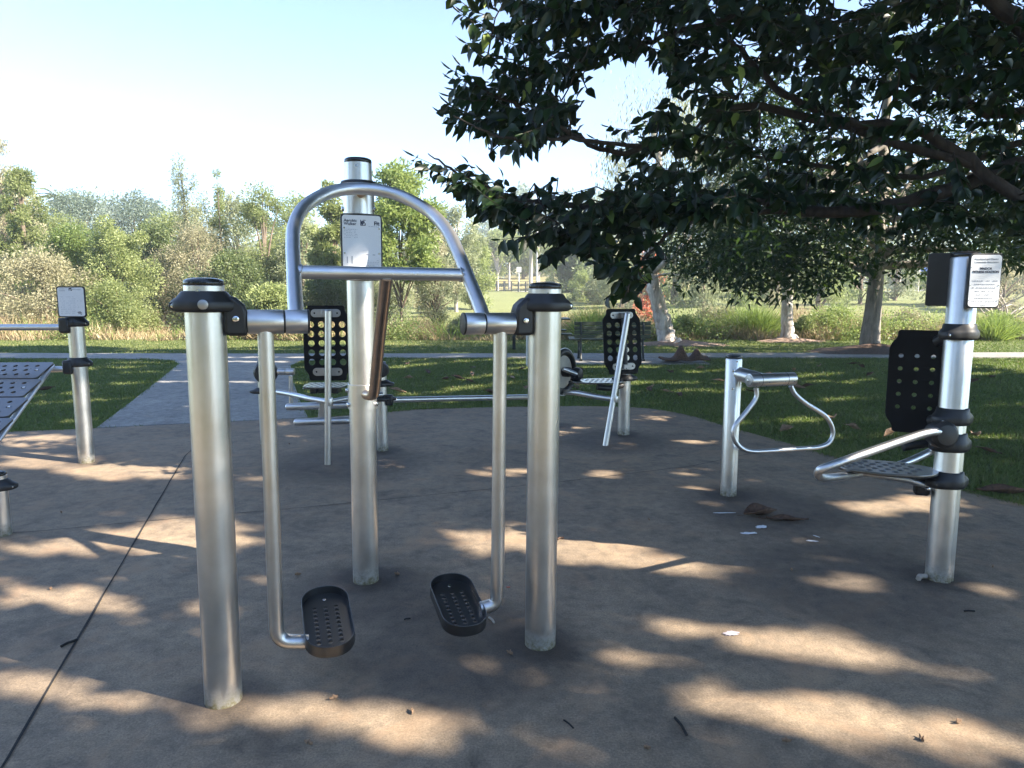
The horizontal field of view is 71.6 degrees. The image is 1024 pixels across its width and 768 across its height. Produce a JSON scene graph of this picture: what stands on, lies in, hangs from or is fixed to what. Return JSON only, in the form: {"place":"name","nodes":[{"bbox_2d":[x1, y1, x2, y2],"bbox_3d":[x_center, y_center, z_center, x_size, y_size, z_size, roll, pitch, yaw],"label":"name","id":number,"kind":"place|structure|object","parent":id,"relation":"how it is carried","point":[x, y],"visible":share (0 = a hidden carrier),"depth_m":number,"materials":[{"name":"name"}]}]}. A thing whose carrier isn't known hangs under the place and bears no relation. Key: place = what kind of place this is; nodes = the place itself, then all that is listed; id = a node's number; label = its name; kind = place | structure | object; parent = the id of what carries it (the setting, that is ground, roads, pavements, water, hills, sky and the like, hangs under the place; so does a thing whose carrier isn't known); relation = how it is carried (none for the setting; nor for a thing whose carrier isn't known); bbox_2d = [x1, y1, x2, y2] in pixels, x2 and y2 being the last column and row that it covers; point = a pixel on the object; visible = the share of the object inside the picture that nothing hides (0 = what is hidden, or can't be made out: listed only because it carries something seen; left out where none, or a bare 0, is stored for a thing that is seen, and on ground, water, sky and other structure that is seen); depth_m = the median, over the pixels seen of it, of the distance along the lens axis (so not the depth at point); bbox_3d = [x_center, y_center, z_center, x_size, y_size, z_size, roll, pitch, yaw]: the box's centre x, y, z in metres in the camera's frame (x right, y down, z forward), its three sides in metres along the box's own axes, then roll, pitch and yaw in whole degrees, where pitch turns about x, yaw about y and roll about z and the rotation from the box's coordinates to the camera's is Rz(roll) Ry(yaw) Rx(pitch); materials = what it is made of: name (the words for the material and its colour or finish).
{"place":"outdoors","nodes":[
{"label":"outdoors","id":0,"kind":"place"},
{"bbox_2d":[0,406,1023,767],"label":"exercise pad","id":1,"kind":"object","parent":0,"point":[854,644],"visible":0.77,"depth_m":3.32,"materials":[{"name":"grey concrete"}]},
{"bbox_2d":[0,286,94,536],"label":"sit up bench","id":2,"kind":"object","parent":1,"relation":"on","point":[19,381],"visible":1,"depth_m":5.98,"materials":[{"name":"metal"}]},
{"bbox_2d":[0,450,190,767],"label":"control joint","id":3,"kind":"object","parent":1,"relation":"on","point":[42,697],"visible":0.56,"depth_m":3.01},
{"bbox_2d":[249,306,393,464],"bbox_3d":[-1.811,-0.057,6.729,1.302,1.387,0.799,6,10,40],"label":"seated foot press","id":4,"kind":"object","parent":1,"relation":"on","point":[327,372],"visible":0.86,"depth_m":6.19,"materials":[{"name":"metal"}]},
{"bbox_2d":[169,157,572,709],"bbox_3d":[-0.403,0.070,2.877,1.223,2.158,1.305,2,8,17],"label":"aerobic walker","id":5,"kind":"object","parent":1,"relation":"on","point":[215,312],"visible":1,"depth_m":2.82,"materials":[{"name":"metal"}]},
{"bbox_2d":[13,453,750,532],"bbox_3d":[-1.611,0.823,5.179,9.045,0.001,0.583,-2,8,-18],"label":"control joint","id":6,"kind":"object","parent":1,"relation":"on","point":[381,499],"visible":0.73,"depth_m":5.11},
{"bbox_2d":[560,309,641,445],"bbox_3d":[0.750,-0.107,7.309,1.118,1.335,0.744,4,9,28],"label":"seated arm wheel","id":7,"kind":"object","parent":1,"relation":"on","point":[623,367],"visible":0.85,"depth_m":7.11,"materials":[{"name":"metal"}]},
{"bbox_2d":[377,394,527,405],"bbox_3d":[-0.392,0.137,7.156,2.215,0.219,0.188,-5,9,-32],"label":"rail","id":8,"kind":"object","parent":7,"relation":"attached to","point":[389,399],"visible":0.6,"depth_m":6.92,"materials":[{"name":"metal"}]},
{"bbox_2d":[674,716,687,735],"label":"twig","id":9,"kind":"object","parent":1,"relation":"on","point":[680,724],"visible":1,"depth_m":2.45,"materials":[{"name":"wood"}]},
{"bbox_2d":[737,503,776,515],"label":"dead leaf","id":10,"kind":"object","parent":1,"relation":"on","point":[756,508],"visible":1,"depth_m":4.79,"materials":[{"name":"brown plant"}]},
{"bbox_2d":[720,354,834,496],"bbox_3d":[1.954,0.325,5.090,0.856,1.060,0.310,0,8,0],"label":"stirrup station","id":11,"kind":"object","parent":1,"relation":"on","point":[736,374],"visible":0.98,"depth_m":5.11,"materials":[{"name":"metal"}]},
{"bbox_2d":[758,514,808,520],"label":"dead leaf","id":12,"kind":"object","parent":1,"relation":"on","point":[785,517],"visible":1,"depth_m":4.67,"materials":[{"name":"brown plant"}]},
{"bbox_2d":[813,251,1002,582],"bbox_3d":[1.921,0.186,3.659,0.976,1.710,0.453,-1,8,-10],"label":"chest press station","id":13,"kind":"object","parent":1,"relation":"on","point":[962,286],"visible":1,"depth_m":3.58,"materials":[{"name":"metal"}]},
{"bbox_2d":[915,574,927,580],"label":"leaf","id":14,"kind":"object","parent":1,"relation":"on","point":[919,577],"visible":1,"depth_m":3.69,"materials":[{"name":"plant"}]},
{"bbox_2d":[0,269,1023,504],"bbox_3d":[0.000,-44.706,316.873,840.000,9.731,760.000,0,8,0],"label":"ground","id":15,"kind":"structure","parent":0,"point":[502,301],"depth_m":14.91,"materials":[{"name":"green plant"}]},
{"bbox_2d":[0,137,51,318],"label":"feathery tree","id":16,"kind":"object","parent":15,"relation":"on","point":[3,223],"visible":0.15,"depth_m":29.98,"materials":[{"name":"green plant"}]},
{"bbox_2d":[0,165,56,315],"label":"leafy tree","id":17,"kind":"object","parent":15,"relation":"on","point":[19,182],"visible":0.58,"depth_m":26.10,"materials":[{"name":"green plant"}]},
{"bbox_2d":[1,163,55,312],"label":"skyline tree","id":18,"kind":"object","parent":15,"relation":"on","point":[34,189],"visible":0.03,"depth_m":39.40,"materials":[{"name":"green plant"}]},
{"bbox_2d":[2,207,90,315],"bbox_3d":[-20.901,-5.239,32.521,4.109,5.916,5.114,4,9,29],"label":"skyline tree","id":19,"kind":"object","parent":15,"relation":"on","point":[54,222],"visible":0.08,"depth_m":32.43,"materials":[{"name":"green plant"}]},
{"bbox_2d":[0,242,105,323],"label":"shrub","id":20,"kind":"object","parent":15,"relation":"on","point":[43,268],"visible":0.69,"depth_m":23.71,"materials":[{"name":"green plant"}]},
{"bbox_2d":[27,188,83,215],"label":"palm tree","id":21,"kind":"object","parent":15,"relation":"on","point":[46,196],"visible":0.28,"depth_m":44.31,"materials":[{"name":"green plant"}]},
{"bbox_2d":[11,222,112,317],"bbox_3d":[-16.255,-3.853,26.698,3.404,4.427,3.649,3,8,20],"label":"shrub","id":22,"kind":"object","parent":15,"relation":"on","point":[68,241],"visible":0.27,"depth_m":26.01,"materials":[{"name":"green plant"}]},
{"bbox_2d":[38,186,143,300],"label":"skyline tree","id":23,"kind":"object","parent":15,"relation":"on","point":[76,209],"visible":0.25,"depth_m":42.40,"materials":[{"name":"green plant"}]},
{"bbox_2d":[63,278,163,338],"bbox_3d":[-13.100,-2.413,23.573,2.830,2.262,3.040,0,8,0],"label":"shrub","id":24,"kind":"object","parent":15,"relation":"on","point":[120,305],"visible":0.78,"depth_m":22.97,"materials":[{"name":"green plant"}]},
{"bbox_2d":[70,214,165,321],"bbox_3d":[-14.380,-3.826,25.661,3.358,4.522,3.392,-4,9,-30],"label":"shrub","id":25,"kind":"object","parent":15,"relation":"on","point":[111,244],"visible":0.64,"depth_m":25.32,"materials":[{"name":"green plant"}]},
{"bbox_2d":[83,186,174,298],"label":"skyline tree","id":26,"kind":"object","parent":15,"relation":"on","point":[124,210],"visible":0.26,"depth_m":44.43,"materials":[{"name":"green plant"}]},
{"bbox_2d":[119,221,187,326],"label":"leafy tree","id":27,"kind":"object","parent":15,"relation":"on","point":[158,237],"visible":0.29,"depth_m":29.09,"materials":[{"name":"green plant"}]},
{"bbox_2d":[127,208,214,316],"bbox_3d":[-16.181,-5.710,34.646,4.970,5.675,4.274,0,8,0],"label":"skyline tree","id":28,"kind":"object","parent":15,"relation":"on","point":[167,219],"visible":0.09,"depth_m":33.74,"materials":[{"name":"green plant"}]},
{"bbox_2d":[140,217,231,325],"bbox_3d":[-12.550,-3.940,27.432,4.333,4.986,3.793,0,8,0],"label":"shrub","id":29,"kind":"object","parent":15,"relation":"on","point":[171,255],"visible":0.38,"depth_m":27.04,"materials":[{"name":"green plant"}]},
{"bbox_2d":[167,151,212,321],"bbox_3d":[-13.729,-5.849,30.644,1.849,8.066,2.049,0,8,0],"label":"feathery tree","id":30,"kind":"object","parent":15,"relation":"on","point":[186,215],"visible":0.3,"depth_m":29.94,"materials":[{"name":"green plant"}]},
{"bbox_2d":[161,247,270,332],"bbox_3d":[-9.878,-3.176,25.206,3.952,3.343,3.798,3,8,24],"label":"shrub","id":31,"kind":"object","parent":15,"relation":"on","point":[242,277],"visible":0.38,"depth_m":24.78,"materials":[{"name":"green plant"}]},
{"bbox_2d":[207,167,232,282],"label":"feathery tree","id":32,"kind":"object","parent":15,"relation":"on","point":[220,192],"visible":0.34,"depth_m":30.45,"materials":[{"name":"green plant"}]},
{"bbox_2d":[207,190,278,274],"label":"skyline tree","id":33,"kind":"object","parent":15,"relation":"on","point":[231,207],"visible":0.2,"depth_m":36.45,"materials":[{"name":"green plant"}]},
{"bbox_2d":[240,334,278,339],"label":"grass clump","id":34,"kind":"object","parent":15,"relation":"on","point":[253,336],"visible":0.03,"depth_m":21.86,"materials":[{"name":"plant"}]},
{"bbox_2d":[242,281,287,309],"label":"shrub","id":35,"kind":"object","parent":15,"relation":"on","point":[266,296],"visible":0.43,"depth_m":23.44,"materials":[{"name":"green plant"}]},
{"bbox_2d":[231,179,301,306],"bbox_3d":[-10.478,-5.202,30.609,3.210,6.876,3.413,-7,10,-42],"label":"leafy tree","id":36,"kind":"object","parent":15,"relation":"on","point":[249,211],"visible":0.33,"depth_m":30.16,"materials":[{"name":"green plant"}]},
{"bbox_2d":[252,186,331,287],"bbox_3d":[-12.040,-7.131,39.244,4.948,7.611,4.693,-6,10,-38],"label":"skyline tree","id":37,"kind":"object","parent":15,"relation":"on","point":[279,225],"visible":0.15,"depth_m":38.96,"materials":[{"name":"green plant"}]},
{"bbox_2d":[270,217,316,302],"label":"leafy tree","id":38,"kind":"object","parent":15,"relation":"on","point":[282,270],"visible":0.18,"depth_m":29.23,"materials":[{"name":"green plant"}]},
{"bbox_2d":[302,279,346,321],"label":"shrub","id":39,"kind":"object","parent":15,"relation":"on","point":[327,292],"visible":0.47,"depth_m":24.76,"materials":[{"name":"green plant"}]},
{"bbox_2d":[303,179,346,305],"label":"leafy tree","id":40,"kind":"object","parent":15,"relation":"on","point":[327,252],"visible":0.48,"depth_m":26.18,"materials":[{"name":"green plant"}]},
{"bbox_2d":[374,280,421,324],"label":"shrub","id":41,"kind":"object","parent":15,"relation":"on","point":[394,306],"visible":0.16,"depth_m":26.55,"materials":[{"name":"green plant"}]},
{"bbox_2d":[372,157,447,326],"bbox_3d":[-3.824,-4.498,24.147,3.396,6.244,3.190,0,8,0],"label":"leafy tree","id":42,"kind":"object","parent":15,"relation":"on","point":[417,241],"visible":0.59,"depth_m":23.39,"materials":[{"name":"green plant"}]},
{"bbox_2d":[400,227,462,316],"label":"gum tree","id":43,"kind":"object","parent":15,"relation":"on","point":[443,247],"visible":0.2,"depth_m":37.35,"materials":[{"name":"green plant"}]},
{"bbox_2d":[415,251,459,324],"bbox_3d":[-2.720,-3.028,24.700,1.644,3.193,1.811,3,8,22],"label":"shrub","id":44,"kind":"object","parent":15,"relation":"on","point":[435,302],"visible":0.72,"depth_m":24.74,"materials":[{"name":"green plant"}]},
{"bbox_2d":[428,199,489,311],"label":"gum tree","id":45,"kind":"object","parent":15,"relation":"on","point":[454,214],"visible":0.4,"depth_m":40.83,"materials":[{"name":"green plant"}]},
{"bbox_2d":[444,314,482,338],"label":"shrub","id":46,"kind":"object","parent":15,"relation":"on","point":[454,322],"visible":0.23,"depth_m":22.56,"materials":[{"name":"green plant"}]},
{"bbox_2d":[448,235,498,309],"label":"leafy tree","id":47,"kind":"object","parent":15,"relation":"on","point":[484,264],"visible":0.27,"depth_m":45.00,"materials":[{"name":"green plant"}]},
{"bbox_2d":[472,261,507,277],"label":"park tree","id":48,"kind":"object","parent":15,"relation":"on","point":[502,269],"visible":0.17,"depth_m":93.69,"materials":[{"name":"green plant"}]},
{"bbox_2d":[485,228,513,290],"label":"park tree","id":49,"kind":"object","parent":15,"relation":"on","point":[496,233],"visible":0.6,"depth_m":81.98,"materials":[{"name":"green plant"}]},
{"bbox_2d":[0,302,1018,340],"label":"green reeds","id":50,"kind":"object","parent":15,"relation":"on","point":[445,331],"visible":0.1,"depth_m":22.26,"materials":[{"name":"green plant"}]},
{"bbox_2d":[8,180,1012,289],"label":"distant woodland","id":51,"kind":"object","parent":15,"relation":"on","point":[522,189],"visible":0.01,"depth_m":118.44,"materials":[{"name":"green plant"}]},
{"bbox_2d":[500,219,521,289],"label":"park tree","id":52,"kind":"object","parent":15,"relation":"on","point":[508,265],"visible":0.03,"depth_m":86.64,"materials":[{"name":"green plant"}]},
{"bbox_2d":[0,301,1023,341],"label":"dry reeds","id":53,"kind":"object","parent":15,"relation":"on","point":[13,336],"visible":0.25,"depth_m":22.11,"materials":[{"name":"plant"}]},
{"bbox_2d":[485,281,557,290],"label":"guard rail","id":54,"kind":"object","parent":15,"relation":"on","point":[521,281],"visible":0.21,"depth_m":80.64,"materials":[{"name":"metal"}]},
{"bbox_2d":[502,256,549,278],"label":"park tree","id":55,"kind":"object","parent":15,"relation":"on","point":[514,265],"visible":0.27,"depth_m":101.57,"materials":[{"name":"green plant"}]},
{"bbox_2d":[526,335,527,366],"bbox_3d":[0.391,-0.853,14.214,0.220,1.000,0.160,0,8,0],"label":"path bollard","id":56,"kind":"object","parent":15,"relation":"on","point":[526,350],"visible":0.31,"depth_m":14.16,"materials":[{"name":"silver metal"}]},
{"bbox_2d":[505,235,551,292],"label":"palm tree","id":57,"kind":"object","parent":15,"relation":"on","point":[531,254],"visible":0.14,"depth_m":68.99,"materials":[{"name":"plant"}]},
{"bbox_2d":[35,305,1023,341],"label":"bank weeds","id":58,"kind":"object","parent":15,"relation":"on","point":[892,322],"visible":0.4,"depth_m":21.97,"materials":[{"name":"green plant"}]},
{"bbox_2d":[517,231,548,280],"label":"park tree","id":59,"kind":"object","parent":15,"relation":"on","point":[524,262],"visible":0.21,"depth_m":90.07,"materials":[{"name":"green plant"}]},
{"bbox_2d":[507,317,571,349],"bbox_3d":[0.575,-1.288,18.113,1.750,0.800,2.080,0,8,0],"label":"picnic table","id":60,"kind":"object","parent":15,"relation":"on","point":[514,337],"visible":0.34,"depth_m":17.96,"materials":[{"name":"metal"}]},
{"bbox_2d":[538,245,572,282],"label":"park tree","id":61,"kind":"object","parent":15,"relation":"on","point":[551,269],"visible":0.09,"depth_m":82.92,"materials":[{"name":"green plant"}]},
{"bbox_2d":[555,254,593,293],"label":"park tree","id":62,"kind":"object","parent":15,"relation":"on","point":[568,270],"visible":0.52,"depth_m":64.35,"materials":[{"name":"green plant"}]},
{"bbox_2d":[566,267,601,301],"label":"park tree","id":63,"kind":"object","parent":15,"relation":"on","point":[580,277],"visible":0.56,"depth_m":54.05,"materials":[{"name":"green plant"}]},
{"bbox_2d":[572,268,615,304],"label":"park tree","id":64,"kind":"object","parent":15,"relation":"on","point":[593,295],"visible":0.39,"depth_m":51.43,"materials":[{"name":"green plant"}]},
{"bbox_2d":[561,302,633,340],"bbox_3d":[2.638,-2.009,21.925,3.198,1.306,3.051,0,8,0],"label":"grass clump","id":65,"kind":"object","parent":15,"relation":"on","point":[597,317],"visible":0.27,"depth_m":21.72,"materials":[{"name":"green plant"}]},
{"bbox_2d":[595,254,644,307],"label":"park tree","id":66,"kind":"object","parent":15,"relation":"on","point":[603,283],"visible":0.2,"depth_m":47.34,"materials":[{"name":"green plant"}]},
{"bbox_2d":[575,357,709,364],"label":"bench slab","id":67,"kind":"structure","parent":15,"relation":"on","point":[600,360],"depth_m":15.09,"materials":[{"name":"grey concrete"}]},
{"bbox_2d":[568,322,650,360],"bbox_3d":[2.107,-0.939,15.460,1.738,0.844,0.722,0,8,0],"label":"park bench","id":68,"kind":"object","parent":67,"relation":"on","point":[581,329],"visible":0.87,"depth_m":15.21,"materials":[{"name":"metal"}]},
{"bbox_2d":[658,345,710,360],"bbox_3d":[3.616,-0.625,14.899,1.009,0.375,0.450,0,8,0],"label":"rock","id":69,"kind":"object","parent":67,"relation":"on","point":[680,354],"visible":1,"depth_m":14.75,"materials":[{"name":"brown stone"}]},
{"bbox_2d":[632,252,666,321],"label":"red tree","id":70,"kind":"object","parent":15,"relation":"on","point":[647,305],"visible":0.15,"depth_m":32.53,"materials":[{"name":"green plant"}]},
{"bbox_2d":[627,339,728,346],"bbox_3d":[4.536,-1.181,20.026,3.356,0.194,1.726,0,8,0],"label":"mulch mound","id":71,"kind":"object","parent":15,"relation":"on","point":[687,343],"visible":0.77,"depth_m":19.64,"materials":[{"name":"brown soil"}]},
{"bbox_2d":[587,62,770,343],"bbox_3d":[4.930,-5.187,20.478,5.949,8.534,5.971,0,8,0],"label":"paperbark tree","id":72,"kind":"object","parent":71,"relation":"on","point":[665,331],"visible":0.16,"depth_m":19.82,"materials":[{"name":"green plant"}]},
{"bbox_2d":[658,233,698,304],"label":"park tree","id":73,"kind":"object","parent":15,"relation":"on","point":[671,300],"visible":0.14,"depth_m":49.56,"materials":[{"name":"green plant"}]},
{"bbox_2d":[671,313,708,338],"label":"shrub","id":74,"kind":"object","parent":15,"relation":"on","point":[685,317],"visible":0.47,"depth_m":22.41,"materials":[{"name":"green plant"}]},
{"bbox_2d":[672,254,726,306],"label":"park tree","id":75,"kind":"object","parent":15,"relation":"on","point":[694,303],"visible":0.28,"depth_m":45.58,"materials":[{"name":"green plant"}]},
{"bbox_2d":[403,0,1023,310],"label":"fig tree","id":76,"kind":"object","parent":15,"relation":"on","point":[958,48],"visible":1,"depth_m":5.17,"materials":[{"name":"green plant"}]},
{"bbox_2d":[694,303,737,327],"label":"shrub","id":77,"kind":"object","parent":15,"relation":"on","point":[708,310],"visible":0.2,"depth_m":23.67,"materials":[{"name":"green plant"}]},
{"bbox_2d":[709,251,769,305],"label":"park tree","id":78,"kind":"object","parent":15,"relation":"on","point":[741,302],"visible":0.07,"depth_m":47.06,"materials":[{"name":"green plant"}]},
{"bbox_2d":[709,300,779,328],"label":"grass clump","id":79,"kind":"object","parent":15,"relation":"on","point":[736,313],"visible":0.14,"depth_m":23.30,"materials":[{"name":"green plant"}]},
{"bbox_2d":[711,297,796,335],"bbox_3d":[8.036,-2.181,22.998,3.345,1.367,3.247,0,8,0],"label":"grass clump","id":80,"kind":"object","parent":15,"relation":"on","point":[765,320],"visible":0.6,"depth_m":22.58,"materials":[{"name":"green plant"}]},
{"bbox_2d":[762,269,799,304],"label":"park tree","id":81,"kind":"object","parent":15,"relation":"on","point":[773,298],"visible":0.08,"depth_m":51.32,"materials":[{"name":"green plant"}]},
{"bbox_2d":[757,337,825,342],"bbox_3d":[8.396,-1.354,21.332,2.263,0.195,1.272,0,8,0],"label":"mulch mound","id":82,"kind":"object","parent":15,"relation":"on","point":[784,339],"visible":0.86,"depth_m":21.03,"materials":[{"name":"brown soil"}]},
{"bbox_2d":[711,106,862,338],"bbox_3d":[8.478,-4.748,21.095,5.029,7.270,4.367,0,8,0],"label":"paperbark tree","id":83,"kind":"object","parent":82,"relation":"on","point":[787,327],"visible":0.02,"depth_m":21.18,"materials":[{"name":"grey plant"}]},
{"bbox_2d":[794,313,830,339],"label":"shrub","id":84,"kind":"object","parent":15,"relation":"on","point":[803,319],"visible":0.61,"depth_m":21.92,"materials":[{"name":"green plant"}]},
{"bbox_2d":[794,246,850,308],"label":"park tree","id":85,"kind":"object","parent":15,"relation":"on","point":[830,297],"visible":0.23,"depth_m":45.54,"materials":[{"name":"green plant"}]},
{"bbox_2d":[805,303,859,340],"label":"shrub","id":86,"kind":"object","parent":15,"relation":"on","point":[838,312],"visible":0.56,"depth_m":22.18,"materials":[{"name":"green plant"}]},
{"bbox_2d":[803,343,902,354],"bbox_3d":[9.030,-0.907,17.657,3.881,0.274,2.455,0,8,0],"label":"mulch mound","id":87,"kind":"object","parent":15,"relation":"on","point":[876,349],"visible":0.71,"depth_m":17.18,"materials":[{"name":"brown soil"}]},
{"bbox_2d":[649,8,1023,344],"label":"fig tree","id":88,"kind":"object","parent":87,"relation":"on","point":[726,255],"visible":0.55,"depth_m":15.19,"materials":[{"name":"green plant"}]},
{"bbox_2d":[839,255,886,303],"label":"park tree","id":89,"kind":"object","parent":15,"relation":"on","point":[859,298],"visible":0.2,"depth_m":49.43,"materials":[{"name":"green plant"}]},
{"bbox_2d":[883,253,924,300],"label":"park tree","id":90,"kind":"object","parent":15,"relation":"on","point":[896,292],"visible":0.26,"depth_m":53.26,"materials":[{"name":"green plant"}]},
{"bbox_2d":[885,253,928,290],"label":"park tree","id":91,"kind":"object","parent":15,"relation":"on","point":[890,279],"visible":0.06,"depth_m":84.27,"materials":[{"name":"green plant"}]},
{"bbox_2d":[887,307,927,326],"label":"shrub","id":92,"kind":"object","parent":15,"relation":"on","point":[909,312],"visible":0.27,"depth_m":23.16,"materials":[{"name":"green plant"}]},
{"bbox_2d":[915,244,966,302],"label":"park tree","id":93,"kind":"object","parent":15,"relation":"on","point":[921,283],"visible":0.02,"depth_m":48.26,"materials":[{"name":"green plant"}]},
{"bbox_2d":[966,483,1023,493],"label":"dead leaf","id":94,"kind":"object","parent":15,"relation":"on","point":[1002,488],"visible":1,"depth_m":5.27,"materials":[{"name":"brown plant"}]},
{"bbox_2d":[976,309,1023,340],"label":"grass clump","id":95,"kind":"object","parent":15,"relation":"on","point":[996,333],"visible":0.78,"depth_m":21.44,"materials":[{"name":"green plant"}]},
{"bbox_2d":[979,308,1023,339],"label":"shrub","id":96,"kind":"object","parent":15,"relation":"on","point":[1007,317],"visible":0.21,"depth_m":22.20,"materials":[{"name":"green plant"}]},
{"bbox_2d":[980,285,1023,317],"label":"bare shrub","id":97,"kind":"object","parent":15,"relation":"on","point":[1003,307],"visible":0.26,"depth_m":24.25,"materials":[{"name":"beige plant"}]},
{"bbox_2d":[982,259,1023,311],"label":"park tree","id":98,"kind":"object","parent":15,"relation":"on","point":[1005,289],"visible":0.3,"depth_m":43.46,"materials":[{"name":"green plant"}]},
{"bbox_2d":[1001,262,1023,292],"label":"park tree","id":99,"kind":"object","parent":15,"relation":"on","point":[1014,279],"visible":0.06,"depth_m":68.86,"materials":[{"name":"green plant"}]},
{"bbox_2d":[0,352,1023,427],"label":"path","id":100,"kind":"structure","parent":0,"point":[166,401],"depth_m":12.04,"materials":[{"name":"grey concrete"}]},
{"bbox_2d":[0,0,1023,275],"label":"sky","id":101,"kind":"structure","parent":0,"point":[103,93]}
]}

